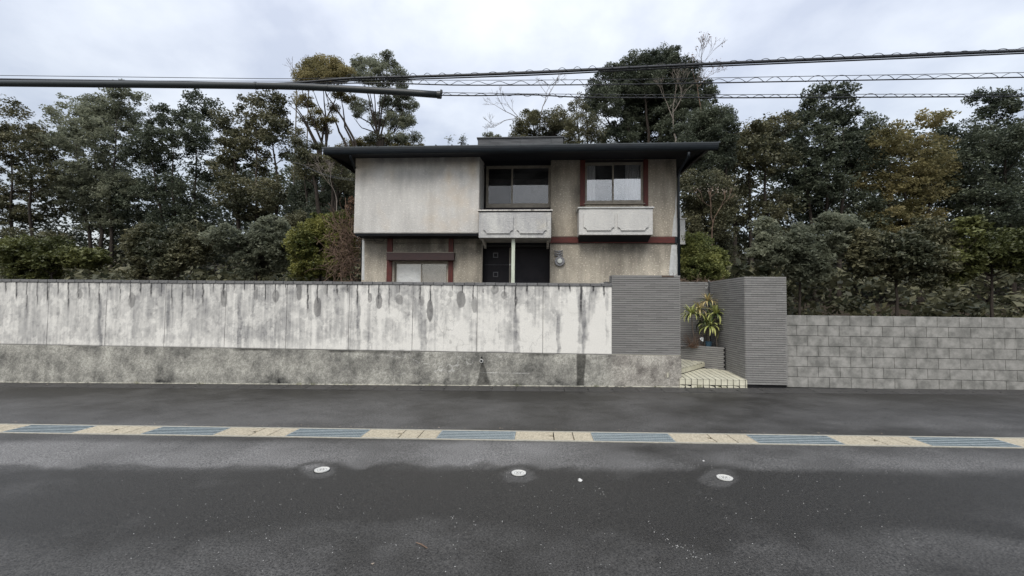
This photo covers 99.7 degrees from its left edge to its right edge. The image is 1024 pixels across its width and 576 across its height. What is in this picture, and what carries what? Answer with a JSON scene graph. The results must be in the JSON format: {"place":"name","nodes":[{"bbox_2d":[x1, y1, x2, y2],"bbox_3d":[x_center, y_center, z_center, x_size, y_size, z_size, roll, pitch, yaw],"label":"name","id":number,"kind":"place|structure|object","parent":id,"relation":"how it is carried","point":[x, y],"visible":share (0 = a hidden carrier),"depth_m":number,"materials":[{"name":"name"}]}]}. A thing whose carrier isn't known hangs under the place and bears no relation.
{"place":"outdoors","nodes":[
{"label":"outdoors","id":0,"kind":"place"},
{"bbox_2d":[307,197,360,281],"bbox_3d":[-4.979,-1.140,13.010,2.229,3.164,1.646,-1,-3,26],"label":"shrub","id":1,"kind":"object","parent":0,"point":[347,244],"visible":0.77,"depth_m":12.92,"materials":[{"name":"brown plant"}]},
{"bbox_2d":[0,433,1023,575],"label":"parking asphalt","id":2,"kind":"structure","parent":0,"point":[73,504],"depth_m":3.44,"materials":[{"name":"grey asphalt"}]},
{"bbox_2d":[314,467,329,472],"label":"valve cover","id":3,"kind":"object","parent":2,"relation":"on","point":[321,469],"visible":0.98,"depth_m":4.25,"materials":[{"name":"metal"}]},
{"bbox_2d":[511,470,526,476],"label":"valve cover","id":4,"kind":"object","parent":2,"relation":"on","point":[518,473],"visible":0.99,"depth_m":4.14,"materials":[{"name":"metal"}]},
{"bbox_2d":[133,447,913,571],"bbox_3d":[0.073,1.770,3.811,8.023,0.119,2.396,1,-3,0],"label":"grit","id":5,"kind":"object","parent":2,"relation":"on","point":[543,528],"visible":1,"depth_m":3.07,"materials":[{"name":"grey gravel"}]},
{"bbox_2d":[716,474,733,481],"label":"valve cover","id":6,"kind":"object","parent":2,"relation":"on","point":[723,477],"visible":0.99,"depth_m":4.02,"materials":[{"name":"metal"}]},
{"bbox_2d":[0,387,1023,436],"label":"road","id":7,"kind":"structure","parent":0,"point":[871,414],"depth_m":6.68,"materials":[{"name":"grey asphalt"}]},
{"bbox_2d":[12,383,881,433],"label":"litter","id":8,"kind":"object","parent":7,"relation":"on","point":[376,386],"visible":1,"depth_m":8.43,"materials":[{"name":"white plant"}]},
{"bbox_2d":[0,47,1023,83],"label":"overhead cable","id":9,"kind":"object","parent":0,"point":[915,55],"visible":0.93,"depth_m":7.05,"materials":[{"name":"black rubber"}]},
{"bbox_2d":[0,0,1023,248],"label":"sky","id":10,"kind":"structure","parent":0,"point":[206,40],"materials":[{"name":"white"}]},
{"bbox_2d":[323,136,719,283],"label":"house","id":11,"kind":"structure","parent":0,"point":[541,209],"depth_m":11.87,"materials":[{"name":"beige paint"}]},
{"bbox_2d":[258,154,353,180],"bbox_3d":[-9.085,-5.188,18.124,0.360,4.396,13.781,3,-3,-42],"label":"service wire","id":12,"kind":"object","parent":11,"relation":"attached to","point":[313,170],"visible":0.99,"depth_m":16.31,"materials":[{"name":"metal"}]},
{"bbox_2d":[394,262,447,281],"bbox_3d":[-2.588,0.013,12.286,1.536,1.492,0.099,0,-3,4],"label":"window","id":13,"kind":"structure","parent":11,"relation":"in","point":[403,271],"depth_m":12.35,"materials":[{"name":"white glass"}]},
{"bbox_2d":[484,248,510,282],"bbox_3d":[-0.426,-0.037,12.472,0.774,2.353,0.125,0,-3,4],"label":"front door","id":14,"kind":"structure","parent":11,"relation":"in","point":[497,261],"depth_m":12.51,"materials":[{"name":"metal"}]},
{"bbox_2d":[486,165,550,207],"bbox_3d":[0.187,-2.922,12.624,1.868,1.226,0.300,0,-3,4],"label":"window","id":15,"kind":"structure","parent":11,"relation":"in","point":[500,193],"depth_m":12.72,"materials":[{"name":"grey glass"}]},
{"bbox_2d":[584,162,644,204],"bbox_3d":[2.838,-2.905,12.079,1.671,1.190,0.285,0,-3,4],"label":"window","id":16,"kind":"structure","parent":11,"relation":"in","point":[633,170],"depth_m":12.15,"materials":[{"name":"white glass"}]},
{"bbox_2d":[86,252,1023,316],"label":"hillside","id":17,"kind":"structure","parent":0,"point":[905,312],"depth_m":26.99,"materials":[{"name":"green plant"}]},
{"bbox_2d":[0,94,75,240],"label":"evergreen tree","id":18,"kind":"object","parent":17,"relation":"on","point":[47,158],"visible":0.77,"depth_m":29.02,"materials":[{"name":"green plant"}]},
{"bbox_2d":[0,233,113,279],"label":"bush","id":19,"kind":"object","parent":17,"relation":"on","point":[47,255],"visible":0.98,"depth_m":15.55,"materials":[{"name":"green plant"}]},
{"bbox_2d":[34,78,156,277],"bbox_3d":[-29.508,-7.064,30.161,9.583,14.843,5.751,0,-3,4],"label":"evergreen tree","id":20,"kind":"object","parent":17,"relation":"on","point":[98,120],"visible":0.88,"depth_m":29.78,"materials":[{"name":"green plant"}]},
{"bbox_2d":[114,219,215,279],"bbox_3d":[-12.533,-0.652,15.494,4.141,3.798,2.187,0,-3,4],"label":"bush","id":21,"kind":"object","parent":17,"relation":"on","point":[175,251],"visible":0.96,"depth_m":15.16,"materials":[{"name":"green plant"}]},
{"bbox_2d":[106,89,242,276],"bbox_3d":[-22.873,-6.512,28.865,9.441,14.476,5.070,0,-3,4],"label":"evergreen tree","id":22,"kind":"object","parent":17,"relation":"on","point":[153,159],"visible":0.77,"depth_m":28.68,"materials":[{"name":"green plant"}]},
{"bbox_2d":[197,213,291,280],"bbox_3d":[-8.960,-0.626,15.113,3.289,3.787,2.300,0,-3,4],"label":"bush","id":23,"kind":"object","parent":17,"relation":"on","point":[264,252],"visible":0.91,"depth_m":14.62,"materials":[{"name":"green plant"}]},
{"bbox_2d":[204,89,315,275],"bbox_3d":[-14.519,-5.503,25.025,9.607,13.080,4.528,0,-3,16],"label":"evergreen tree","id":24,"kind":"object","parent":17,"relation":"on","point":[243,199],"visible":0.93,"depth_m":25.09,"materials":[{"name":"green plant"}]},
{"bbox_2d":[282,57,296,184],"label":"bare tree","id":25,"kind":"object","parent":17,"relation":"on","point":[296,108],"visible":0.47,"depth_m":26.36,"materials":[{"name":"brown plant"}]},
{"bbox_2d":[282,208,307,277],"bbox_3d":[-8.828,-0.935,17.601,0.934,4.683,1.169,-1,-3,26],"label":"shrub","id":26,"kind":"object","parent":17,"relation":"on","point":[293,219],"visible":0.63,"depth_m":17.59,"materials":[{"name":"green plant"}]},
{"bbox_2d":[305,55,308,200],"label":"bare tree","id":27,"kind":"object","parent":17,"relation":"on","point":[307,115],"visible":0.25,"depth_m":26.29,"materials":[{"name":"brown plant"}]},
{"bbox_2d":[281,153,354,281],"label":"evergreen tree","id":28,"kind":"object","parent":17,"relation":"on","point":[299,195],"visible":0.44,"depth_m":21.95,"materials":[{"name":"green plant"}]},
{"bbox_2d":[281,209,360,280],"bbox_3d":[-6.099,-0.656,14.057,2.575,3.819,1.879,0,-3,4],"label":"bush","id":29,"kind":"object","parent":17,"relation":"on","point":[303,248],"visible":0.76,"depth_m":13.69,"materials":[{"name":"green plant"}]},
{"bbox_2d":[287,125,354,280],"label":"evergreen tree","id":30,"kind":"object","parent":17,"relation":"on","point":[301,155],"visible":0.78,"depth_m":19.56,"materials":[{"name":"green plant"}]},
{"bbox_2d":[306,153,336,281],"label":"sapling","id":31,"kind":"object","parent":17,"relation":"on","point":[330,167],"visible":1,"depth_m":16.73,"materials":[{"name":"brown plant"}]},
{"bbox_2d":[289,53,357,281],"bbox_3d":[-11.152,-6.614,25.144,5.222,15.282,3.567,0,-3,4],"label":"broadleaf tree","id":32,"kind":"object","parent":17,"relation":"on","point":[315,66],"visible":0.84,"depth_m":24.92,"materials":[{"name":"green plant"}]},
{"bbox_2d":[346,196,354,281],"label":"shrub","id":33,"kind":"object","parent":17,"relation":"on","point":[352,198],"visible":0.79,"depth_m":13.84,"materials":[{"name":"green plant"}]},
{"bbox_2d":[334,136,424,280],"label":"evergreen tree","id":34,"kind":"object","parent":17,"relation":"on","point":[360,141],"visible":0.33,"depth_m":27.48,"materials":[{"name":"green plant"}]},
{"bbox_2d":[346,49,424,145],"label":"broadleaf tree","id":35,"kind":"object","parent":17,"relation":"on","point":[378,67],"visible":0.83,"depth_m":26.82,"materials":[{"name":"green plant"}]},
{"bbox_2d":[458,134,466,144],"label":"sapling","id":36,"kind":"object","parent":17,"relation":"on","point":[462,140],"visible":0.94,"depth_m":22.70,"materials":[{"name":"green plant"}]},
{"bbox_2d":[482,131,501,136],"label":"evergreen tree","id":37,"kind":"object","parent":17,"relation":"on","point":[490,133],"visible":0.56,"depth_m":24.49,"materials":[{"name":"green plant"}]},
{"bbox_2d":[483,86,532,131],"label":"bare tree","id":38,"kind":"object","parent":17,"relation":"on","point":[500,108],"visible":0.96,"depth_m":26.42,"materials":[{"name":"brown plant"}]},
{"bbox_2d":[0,230,1023,317],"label":"undergrowth","id":39,"kind":"object","parent":17,"relation":"on","point":[909,294],"visible":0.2,"depth_m":17.32,"materials":[{"name":"green plant"}]},
{"bbox_2d":[0,122,1023,300],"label":"wood","id":40,"kind":"object","parent":17,"relation":"on","point":[227,214],"visible":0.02,"depth_m":32.39,"materials":[{"name":"green plant"}]},
{"bbox_2d":[508,104,578,143],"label":"evergreen tree","id":41,"kind":"object","parent":17,"relation":"on","point":[554,126],"visible":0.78,"depth_m":24.86,"materials":[{"name":"green plant"}]},
{"bbox_2d":[536,74,564,132],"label":"bare tree","id":42,"kind":"object","parent":17,"relation":"on","point":[558,77],"visible":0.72,"depth_m":26.38,"materials":[{"name":"brown plant"}]},
{"bbox_2d":[559,91,608,143],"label":"broadleaf tree","id":43,"kind":"object","parent":17,"relation":"on","point":[571,130],"visible":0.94,"depth_m":23.48,"materials":[{"name":"green plant"}]},
{"bbox_2d":[580,42,720,142],"bbox_3d":[8.941,-7.772,28.175,9.239,17.294,5.354,0,-3,4],"label":"evergreen tree","id":44,"kind":"object","parent":17,"relation":"on","point":[635,124],"visible":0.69,"depth_m":27.44,"materials":[{"name":"green plant"}]},
{"bbox_2d":[654,58,707,196],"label":"bare tree","id":45,"kind":"object","parent":17,"relation":"on","point":[672,114],"visible":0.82,"depth_m":22.93,"materials":[{"name":"brown plant"}]},
{"bbox_2d":[679,282,708,345],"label":"entrance back wall","id":46,"kind":"structure","parent":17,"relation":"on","point":[691,293],"depth_m":10.28,"materials":[{"name":"tile"}]},
{"bbox_2d":[669,271,723,282],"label":"vine","id":47,"kind":"object","parent":46,"relation":"on","point":[682,279],"visible":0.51,"depth_m":10.42,"materials":[{"name":"green plant"}]},
{"bbox_2d":[677,231,732,281],"bbox_3d":[5.622,-0.214,12.604,1.832,3.049,1.550,0,-3,4],"label":"bush","id":48,"kind":"object","parent":17,"relation":"on","point":[699,252],"visible":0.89,"depth_m":12.34,"materials":[{"name":"green plant"}]},
{"bbox_2d":[669,102,741,262],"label":"evergreen tree","id":49,"kind":"object","parent":17,"relation":"on","point":[704,124],"visible":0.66,"depth_m":20.06,"materials":[{"name":"green plant"}]},
{"bbox_2d":[684,31,732,189],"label":"bare tree","id":50,"kind":"object","parent":17,"relation":"on","point":[702,38],"visible":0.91,"depth_m":24.77,"materials":[{"name":"brown plant"}]},
{"bbox_2d":[676,167,745,267],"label":"evergreen tree","id":51,"kind":"object","parent":17,"relation":"on","point":[695,209],"visible":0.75,"depth_m":16.95,"materials":[{"name":"green plant"}]},
{"bbox_2d":[688,184,736,244],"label":"sapling","id":52,"kind":"object","parent":17,"relation":"on","point":[724,192],"visible":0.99,"depth_m":14.27,"materials":[{"name":"brown plant"}]},
{"bbox_2d":[701,109,809,277],"bbox_3d":[13.554,-4.280,23.635,6.840,11.122,4.496,1,-3,-16],"label":"evergreen tree","id":53,"kind":"object","parent":17,"relation":"on","point":[763,140],"visible":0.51,"depth_m":22.91,"materials":[{"name":"green plant"}]},
{"bbox_2d":[744,209,869,314],"bbox_3d":[9.364,-0.563,14.014,3.864,3.953,2.070,1,-3,-11],"label":"bush","id":54,"kind":"object","parent":17,"relation":"on","point":[799,252],"visible":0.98,"depth_m":13.61,"materials":[{"name":"green plant"}]},
{"bbox_2d":[766,79,898,303],"bbox_3d":[18.804,-5.587,25.413,7.143,13.352,4.350,0,-3,4],"label":"evergreen tree","id":55,"kind":"object","parent":17,"relation":"on","point":[819,184],"visible":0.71,"depth_m":24.97,"materials":[{"name":"green plant"}]},
{"bbox_2d":[847,107,964,305],"bbox_3d":[23.002,-4.449,25.523,6.624,11.244,5.264,3,-3,-43],"label":"evergreen tree","id":56,"kind":"object","parent":17,"relation":"on","point":[926,170],"visible":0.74,"depth_m":24.46,"materials":[{"name":"green plant"}]},
{"bbox_2d":[843,215,970,315],"bbox_3d":[12.529,-0.477,13.779,4.236,3.820,2.388,0,-3,4],"label":"bush","id":57,"kind":"object","parent":17,"relation":"on","point":[903,254],"visible":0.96,"depth_m":13.38,"materials":[{"name":"green plant"}]},
{"bbox_2d":[922,85,1023,306],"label":"evergreen tree","id":58,"kind":"object","parent":17,"relation":"on","point":[1006,207],"visible":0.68,"depth_m":25.05,"materials":[{"name":"green plant"}]},
{"bbox_2d":[940,214,1023,316],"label":"bush","id":59,"kind":"object","parent":17,"relation":"on","point":[985,254],"visible":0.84,"depth_m":13.21,"materials":[{"name":"green plant"}]},
{"bbox_2d":[150,72,1023,85],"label":"overhead cable","id":60,"kind":"object","parent":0,"point":[711,82],"visible":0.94,"depth_m":7.23,"materials":[{"name":"black rubber"}]},
{"bbox_2d":[609,275,680,355],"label":"tiled pier","id":61,"kind":"structure","parent":0,"point":[646,321],"depth_m":8.58,"materials":[{"name":"tile"}]},
{"bbox_2d":[441,92,1023,98],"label":"overhead cable","id":62,"kind":"object","parent":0,"point":[576,97],"visible":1,"depth_m":6.73,"materials":[{"name":"black rubber"}]},
{"bbox_2d":[0,80,442,98],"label":"cable sleeve","id":63,"kind":"object","parent":62,"relation":"attached to","point":[234,85],"visible":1,"depth_m":7.23,"materials":[{"name":"plastic"}]},
{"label":"ground","id":64,"kind":"structure","parent":0,"visible":0},
{"bbox_2d":[0,382,1023,394],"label":"curb","id":65,"kind":"structure","parent":64,"relation":"on","point":[602,389],"depth_m":8.41,"materials":[{"name":"concrete"}]},
{"bbox_2d":[0,279,681,386],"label":"garden wall","id":66,"kind":"structure","parent":65,"relation":"on","point":[306,332],"depth_m":8.97,"materials":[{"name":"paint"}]},
{"bbox_2d":[133,381,726,387],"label":"weeds","id":67,"kind":"object","parent":65,"relation":"on","point":[435,383],"visible":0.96,"depth_m":8.69,"materials":[{"name":"green plant"}]},
{"bbox_2d":[0,424,1023,448],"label":"drain channel","id":68,"kind":"object","parent":64,"relation":"on","point":[490,439],"visible":0.2,"depth_m":5.32,"materials":[{"name":"concrete"}]},
{"bbox_2d":[0,425,28,431],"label":"drain cover","id":69,"kind":"object","parent":68,"relation":"on","point":[9,428],"visible":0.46,"depth_m":5.83,"materials":[{"name":"concrete"}]},
{"bbox_2d":[3,425,94,432],"bbox_3d":[-6.162,1.906,5.767,0.955,0.070,0.334,0,-3,4],"label":"drain grate","id":70,"kind":"object","parent":68,"relation":"in","point":[54,428],"visible":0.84,"depth_m":5.78,"materials":[{"name":"grey metal"}]},
{"bbox_2d":[72,426,129,432],"bbox_3d":[-5.447,1.921,5.721,0.470,0.102,0.338,0,-3,4],"label":"drain cover","id":71,"kind":"object","parent":68,"relation":"on","point":[101,429],"visible":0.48,"depth_m":5.72,"materials":[{"name":"concrete"}]},
{"bbox_2d":[109,426,145,433],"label":"drain cover","id":72,"kind":"object","parent":68,"relation":"on","point":[126,430],"visible":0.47,"depth_m":5.71,"materials":[{"name":"concrete"}]},
{"bbox_2d":[124,427,159,433],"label":"drain cover","id":73,"kind":"object","parent":68,"relation":"on","point":[142,430],"visible":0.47,"depth_m":5.67,"materials":[{"name":"concrete"}]},
{"bbox_2d":[141,427,228,434],"bbox_3d":[-4.254,1.893,5.648,0.955,0.070,0.334,0,-3,4],"label":"drain grate","id":74,"kind":"object","parent":68,"relation":"in","point":[191,430],"visible":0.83,"depth_m":5.66,"materials":[{"name":"grey metal"}]},
{"bbox_2d":[214,428,264,435],"bbox_3d":[-3.539,1.908,5.603,0.470,0.102,0.338,0,-3,4],"label":"drain cover","id":75,"kind":"object","parent":68,"relation":"on","point":[240,431],"visible":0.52,"depth_m":5.60,"materials":[{"name":"concrete"}]},
{"bbox_2d":[249,428,281,435],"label":"drain cover","id":76,"kind":"object","parent":68,"relation":"on","point":[266,431],"visible":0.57,"depth_m":5.55,"materials":[{"name":"concrete"}]},
{"bbox_2d":[268,428,297,435],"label":"drain cover","id":77,"kind":"object","parent":68,"relation":"on","point":[284,431],"visible":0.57,"depth_m":5.55,"materials":[{"name":"concrete"}]},
{"bbox_2d":[286,428,369,436],"bbox_3d":[-2.347,1.879,5.529,0.955,0.070,0.334,0,-3,4],"label":"drain grate","id":78,"kind":"object","parent":68,"relation":"in","point":[333,432],"visible":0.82,"depth_m":5.54,"materials":[{"name":"grey metal"}]},
{"bbox_2d":[361,430,405,437],"bbox_3d":[-1.632,1.895,5.484,0.470,0.102,0.338,0,-3,4],"label":"drain cover","id":79,"kind":"object","parent":68,"relation":"on","point":[386,433],"visible":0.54,"depth_m":5.49,"materials":[{"name":"concrete"}]},
{"bbox_2d":[399,430,423,437],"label":"drain cover","id":80,"kind":"object","parent":68,"relation":"on","point":[411,433],"visible":0.59,"depth_m":5.46,"materials":[{"name":"concrete"}]},
{"bbox_2d":[418,430,440,437],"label":"drain cover","id":81,"kind":"object","parent":68,"relation":"on","point":[430,433],"visible":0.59,"depth_m":5.43,"materials":[{"name":"concrete"}]},
{"bbox_2d":[437,430,515,438],"bbox_3d":[-0.439,1.866,5.411,0.955,0.070,0.334,0,-3,4],"label":"drain grate","id":82,"kind":"object","parent":68,"relation":"in","point":[476,434],"visible":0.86,"depth_m":5.43,"materials":[{"name":"grey metal"}]},
{"bbox_2d":[515,432,553,439],"bbox_3d":[0.276,1.882,5.365,0.470,0.102,0.338,0,-3,4],"label":"drain cover","id":83,"kind":"object","parent":68,"relation":"on","point":[533,435],"visible":0.54,"depth_m":5.37,"materials":[{"name":"concrete"}]},
{"bbox_2d":[554,432,573,439],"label":"drain cover","id":84,"kind":"object","parent":68,"relation":"on","point":[563,435],"visible":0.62,"depth_m":5.33,"materials":[{"name":"concrete"}]},
{"bbox_2d":[573,432,593,440],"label":"drain cover","id":85,"kind":"object","parent":68,"relation":"on","point":[582,436],"visible":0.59,"depth_m":5.32,"materials":[{"name":"concrete"}]},
{"bbox_2d":[591,432,675,441],"bbox_3d":[1.468,1.853,5.292,0.955,0.070,0.334,0,-3,4],"label":"drain grate","id":86,"kind":"object","parent":68,"relation":"in","point":[657,437],"visible":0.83,"depth_m":5.30,"materials":[{"name":"grey metal"}]},
{"bbox_2d":[669,434,715,441],"bbox_3d":[2.183,1.869,5.247,0.470,0.102,0.338,0,-3,4],"label":"drain cover","id":87,"kind":"object","parent":68,"relation":"on","point":[690,437],"visible":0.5,"depth_m":5.25,"materials":[{"name":"concrete"}]},
{"bbox_2d":[707,434,737,442],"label":"drain cover","id":88,"kind":"object","parent":68,"relation":"on","point":[721,438],"visible":0.59,"depth_m":5.22,"materials":[{"name":"concrete"}]},
{"bbox_2d":[727,434,757,442],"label":"drain cover","id":89,"kind":"object","parent":68,"relation":"on","point":[742,438],"visible":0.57,"depth_m":5.21,"materials":[{"name":"concrete"}]},
{"bbox_2d":[747,435,843,443],"bbox_3d":[3.376,1.840,5.173,0.955,0.070,0.334,0,-3,4],"label":"drain grate","id":90,"kind":"object","parent":68,"relation":"in","point":[797,439],"visible":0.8,"depth_m":5.18,"materials":[{"name":"grey metal"}]},
{"bbox_2d":[828,436,886,444],"bbox_3d":[4.091,1.856,5.128,0.470,0.102,0.338,0,-3,4],"label":"drain cover","id":91,"kind":"object","parent":68,"relation":"on","point":[859,440],"visible":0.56,"depth_m":5.12,"materials":[{"name":"concrete"}]},
{"bbox_2d":[868,436,907,444],"bbox_3d":[4.452,1.853,5.106,0.230,0.098,0.338,0,-3,4],"label":"drain cover","id":92,"kind":"object","parent":68,"relation":"on","point":[887,440],"visible":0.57,"depth_m":5.12,"materials":[{"name":"concrete"}]},
{"bbox_2d":[889,437,931,445],"bbox_3d":[4.689,1.852,5.091,0.226,0.098,0.338,0,-3,4],"label":"drain cover","id":93,"kind":"object","parent":68,"relation":"on","point":[908,441],"visible":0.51,"depth_m":5.08,"materials":[{"name":"concrete"}]},
{"bbox_2d":[909,437,1020,446],"bbox_3d":[5.283,1.827,5.055,0.955,0.070,0.334,0,-3,4],"label":"drain grate","id":94,"kind":"object","parent":68,"relation":"in","point":[954,441],"visible":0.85,"depth_m":5.04,"materials":[{"name":"grey metal"}]},
{"bbox_2d":[994,438,1023,446],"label":"drain cover","id":95,"kind":"object","parent":68,"relation":"on","point":[1017,441],"visible":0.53,"depth_m":5.10,"materials":[{"name":"concrete"}]},
{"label":"garden ground","id":96,"kind":"structure","parent":0,"visible":0},
{"bbox_2d":[667,359,746,387],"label":"entrance steps","id":97,"kind":"structure","parent":96,"relation":"on","point":[694,374],"depth_m":8.52,"materials":[{"name":"beige tile"}]},
{"bbox_2d":[680,344,725,369],"bbox_3d":[4.089,1.590,10.160,1.880,0.555,0.812,-1,-3,39],"label":"planter","id":98,"kind":"object","parent":97,"relation":"on","point":[712,357],"visible":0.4,"depth_m":9.51,"materials":[{"name":"tile"}]},
{"bbox_2d":[681,333,702,347],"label":"grassy plant","id":99,"kind":"object","parent":98,"relation":"on","point":[691,344],"visible":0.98,"depth_m":9.69,"materials":[{"name":"brown plant"}]},
{"bbox_2d":[680,304,704,343],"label":"strap leaved plant","id":100,"kind":"object","parent":98,"relation":"in","point":[690,310],"visible":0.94,"depth_m":9.70,"materials":[{"name":"green plant"}]},
{"bbox_2d":[693,293,716,345],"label":"strap leaved plant","id":101,"kind":"object","parent":98,"relation":"on","point":[707,298],"visible":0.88,"depth_m":9.78,"materials":[{"name":"green plant"}]},
{"bbox_2d":[705,341,711,346],"bbox_3d":[4.352,1.265,9.561,0.148,0.158,0.148,0,-3,4],"label":"flower pot","id":102,"kind":"object","parent":98,"relation":"on","point":[708,343],"visible":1,"depth_m":9.51,"materials":[{"name":"blue ceramic"}]},
{"bbox_2d":[706,281,710,340],"bbox_3d":[4.606,0.586,10.107,0.101,1.570,0.203,0,-3,4],"label":"support stick","id":103,"kind":"object","parent":98,"relation":"on","point":[709,304],"visible":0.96,"depth_m":10.18,"materials":[{"name":"brown plastic"}]},
{"bbox_2d":[696,305,723,346],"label":"strap leaved plant","id":104,"kind":"object","parent":98,"relation":"in","point":[708,322],"visible":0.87,"depth_m":9.63,"materials":[{"name":"green plant"}]},
{"bbox_2d":[708,277,787,387],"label":"entrance side wall","id":105,"kind":"structure","parent":96,"relation":"on","point":[751,338],"depth_m":8.44,"materials":[{"name":"tile"}]},
{"bbox_2d":[785,315,1023,389],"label":"block wall","id":106,"kind":"structure","parent":96,"relation":"on","point":[877,352],"depth_m":8.30,"materials":[{"name":"concrete"}]}
]}

